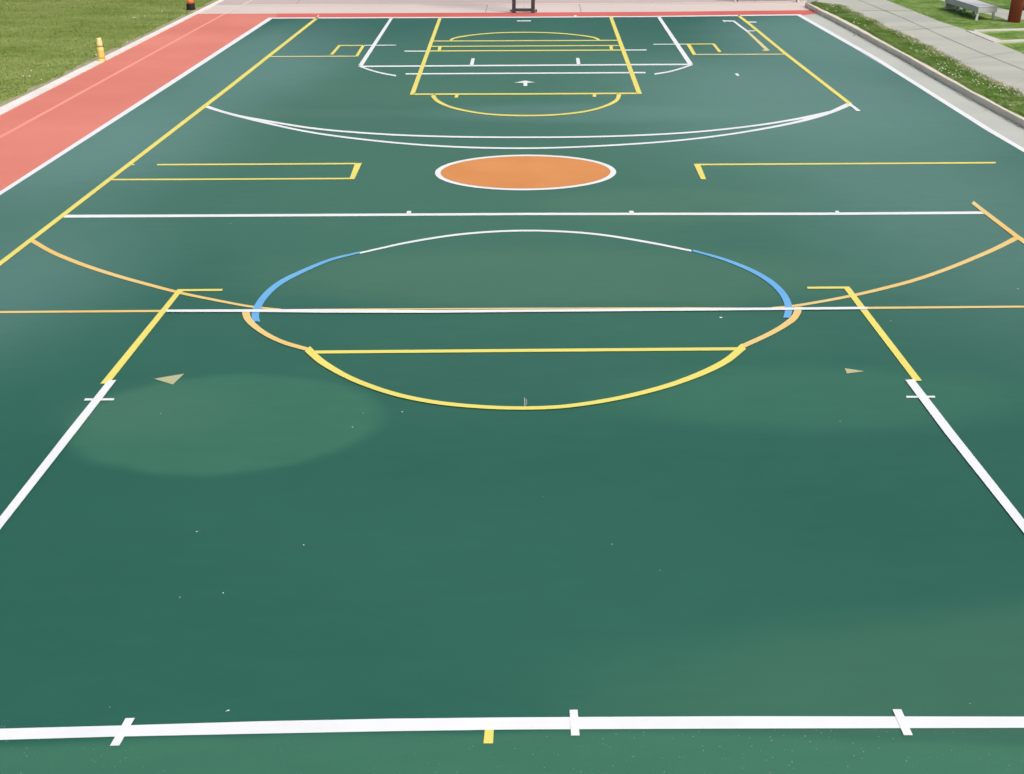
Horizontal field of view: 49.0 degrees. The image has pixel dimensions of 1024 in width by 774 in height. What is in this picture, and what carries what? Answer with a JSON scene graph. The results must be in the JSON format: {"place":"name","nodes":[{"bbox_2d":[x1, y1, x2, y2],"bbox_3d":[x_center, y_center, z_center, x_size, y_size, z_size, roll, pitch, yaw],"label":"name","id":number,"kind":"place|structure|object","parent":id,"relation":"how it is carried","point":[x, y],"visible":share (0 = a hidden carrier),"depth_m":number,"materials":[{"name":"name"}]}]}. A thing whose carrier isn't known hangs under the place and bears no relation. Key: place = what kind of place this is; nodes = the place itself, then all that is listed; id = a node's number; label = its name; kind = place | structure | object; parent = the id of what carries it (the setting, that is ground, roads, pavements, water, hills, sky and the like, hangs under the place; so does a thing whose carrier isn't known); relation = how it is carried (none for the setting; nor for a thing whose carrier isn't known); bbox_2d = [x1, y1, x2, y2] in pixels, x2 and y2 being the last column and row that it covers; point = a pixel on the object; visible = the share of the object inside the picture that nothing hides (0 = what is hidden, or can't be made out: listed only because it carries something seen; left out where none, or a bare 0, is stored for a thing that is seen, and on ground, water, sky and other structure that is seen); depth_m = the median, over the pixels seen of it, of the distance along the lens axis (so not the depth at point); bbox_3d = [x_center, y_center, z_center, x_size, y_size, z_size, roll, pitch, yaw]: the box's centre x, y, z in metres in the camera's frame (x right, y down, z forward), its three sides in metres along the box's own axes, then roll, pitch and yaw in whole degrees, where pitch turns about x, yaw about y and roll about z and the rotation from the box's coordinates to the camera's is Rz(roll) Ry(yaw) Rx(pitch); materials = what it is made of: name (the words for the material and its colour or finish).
{"place":"outdoors","nodes":[
{"label":"outdoors","id":0,"kind":"place"},
{"bbox_2d":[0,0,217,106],"bbox_3d":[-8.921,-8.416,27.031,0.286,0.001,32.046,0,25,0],"label":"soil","id":1,"kind":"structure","parent":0,"point":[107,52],"depth_m":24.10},
{"bbox_2d":[0,14,276,190],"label":"running track","id":2,"kind":"structure","parent":0,"point":[37,131],"depth_m":20.81,"materials":[{"name":"red rubber"}]},
{"bbox_2d":[0,0,816,103],"bbox_3d":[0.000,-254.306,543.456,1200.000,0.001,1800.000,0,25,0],"label":"ground","id":3,"kind":"structure","parent":0,"point":[69,43],"depth_m":27.75,"materials":[{"name":"green plant"}]},
{"bbox_2d":[0,0,223,114],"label":"edging strip","id":4,"kind":"object","parent":3,"relation":"on","point":[32,95],"depth_m":22.83,"materials":[{"name":"white concrete"}]},
{"bbox_2d":[96,36,105,60],"bbox_3d":[-8.679,-7.129,23.697,0.184,0.486,0.184,0,25,0],"label":"traffic cone","id":5,"kind":"object","parent":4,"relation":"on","point":[100,52],"visible":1,"depth_m":23.66,"materials":[{"name":"yellow plastic"}]},
{"bbox_2d":[186,0,194,9],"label":"traffic cone","id":6,"kind":"object","parent":3,"relation":"on","point":[190,4],"visible":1,"depth_m":31.60,"materials":[{"name":"orange plastic"}]},
{"bbox_2d":[0,14,1023,773],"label":"sports court","id":7,"kind":"object","parent":3,"relation":"on","point":[340,358],"visible":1,"depth_m":8.87,"materials":[{"name":"plastic"}]},
{"bbox_2d":[803,14,1023,147],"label":"gutter","id":8,"kind":"object","parent":3,"relation":"on","point":[1004,127],"visible":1,"depth_m":21.23,"materials":[{"name":"concrete"}]},
{"bbox_2d":[804,6,1023,128],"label":"leaf litter","id":9,"kind":"object","parent":8,"relation":"on","point":[916,67],"visible":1,"depth_m":22.97,"materials":[{"name":"brown plant"}]},
{"bbox_2d":[805,2,1023,127],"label":"kerb","id":10,"kind":"structure","parent":3,"relation":"on","point":[1015,118],"depth_m":22.47,"materials":[{"name":"concrete"}]},
{"bbox_2d":[199,0,817,13],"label":"paving","id":11,"kind":"structure","parent":0,"point":[345,6],"depth_m":32.26,"materials":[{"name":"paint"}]},
{"bbox_2d":[277,10,816,17],"bbox_3d":[0.970,-10.106,30.547,14.791,0.001,1.362,-1,25,-3],"label":"red border strip","id":12,"kind":"object","parent":11,"relation":"on","point":[690,13],"visible":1,"depth_m":30.65,"materials":[{"name":"paint"}]},
{"bbox_2d":[510,0,536,12],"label":"basketball stand","id":13,"kind":"object","parent":12,"relation":"on","point":[532,9],"visible":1,"depth_m":30.90,"materials":[{"name":"black metal"}]},
{"bbox_2d":[806,0,1023,94],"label":"pavement","id":14,"kind":"structure","parent":0,"point":[997,61],"depth_m":25.72,"materials":[{"name":"concrete"}]},
{"bbox_2d":[809,0,1023,116],"bbox_3d":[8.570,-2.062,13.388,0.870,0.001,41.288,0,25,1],"label":"grass verge","id":15,"kind":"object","parent":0,"point":[975,84],"depth_m":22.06,"materials":[{"name":"green plant"}]},
{"bbox_2d":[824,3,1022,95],"bbox_3d":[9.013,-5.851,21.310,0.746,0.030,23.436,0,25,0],"label":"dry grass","id":16,"kind":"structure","parent":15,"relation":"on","point":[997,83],"depth_m":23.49,"materials":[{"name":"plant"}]},
{"bbox_2d":[945,0,997,20],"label":"bench","id":17,"kind":"object","parent":15,"relation":"on","point":[976,6],"visible":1,"depth_m":29.40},
{"bbox_2d":[966,28,1023,42],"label":"bed edging","id":18,"kind":"object","parent":15,"relation":"on","point":[984,36],"visible":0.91,"depth_m":26.46,"materials":[{"name":"concrete"}]},
{"bbox_2d":[1007,0,1023,22],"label":"trunk","id":19,"kind":"object","parent":15,"relation":"on","point":[1015,11],"visible":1,"depth_m":28.41,"materials":[{"name":"brown wood"}]},
{"bbox_2d":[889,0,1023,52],"bbox_3d":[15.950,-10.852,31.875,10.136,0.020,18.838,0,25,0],"label":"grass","id":20,"kind":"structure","parent":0,"point":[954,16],"depth_m":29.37,"materials":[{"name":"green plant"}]},
{"bbox_2d":[941,0,1023,19],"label":"path","id":21,"kind":"structure","parent":0,"point":[1002,13],"depth_m":30.08,"materials":[{"name":"concrete"}]}
]}

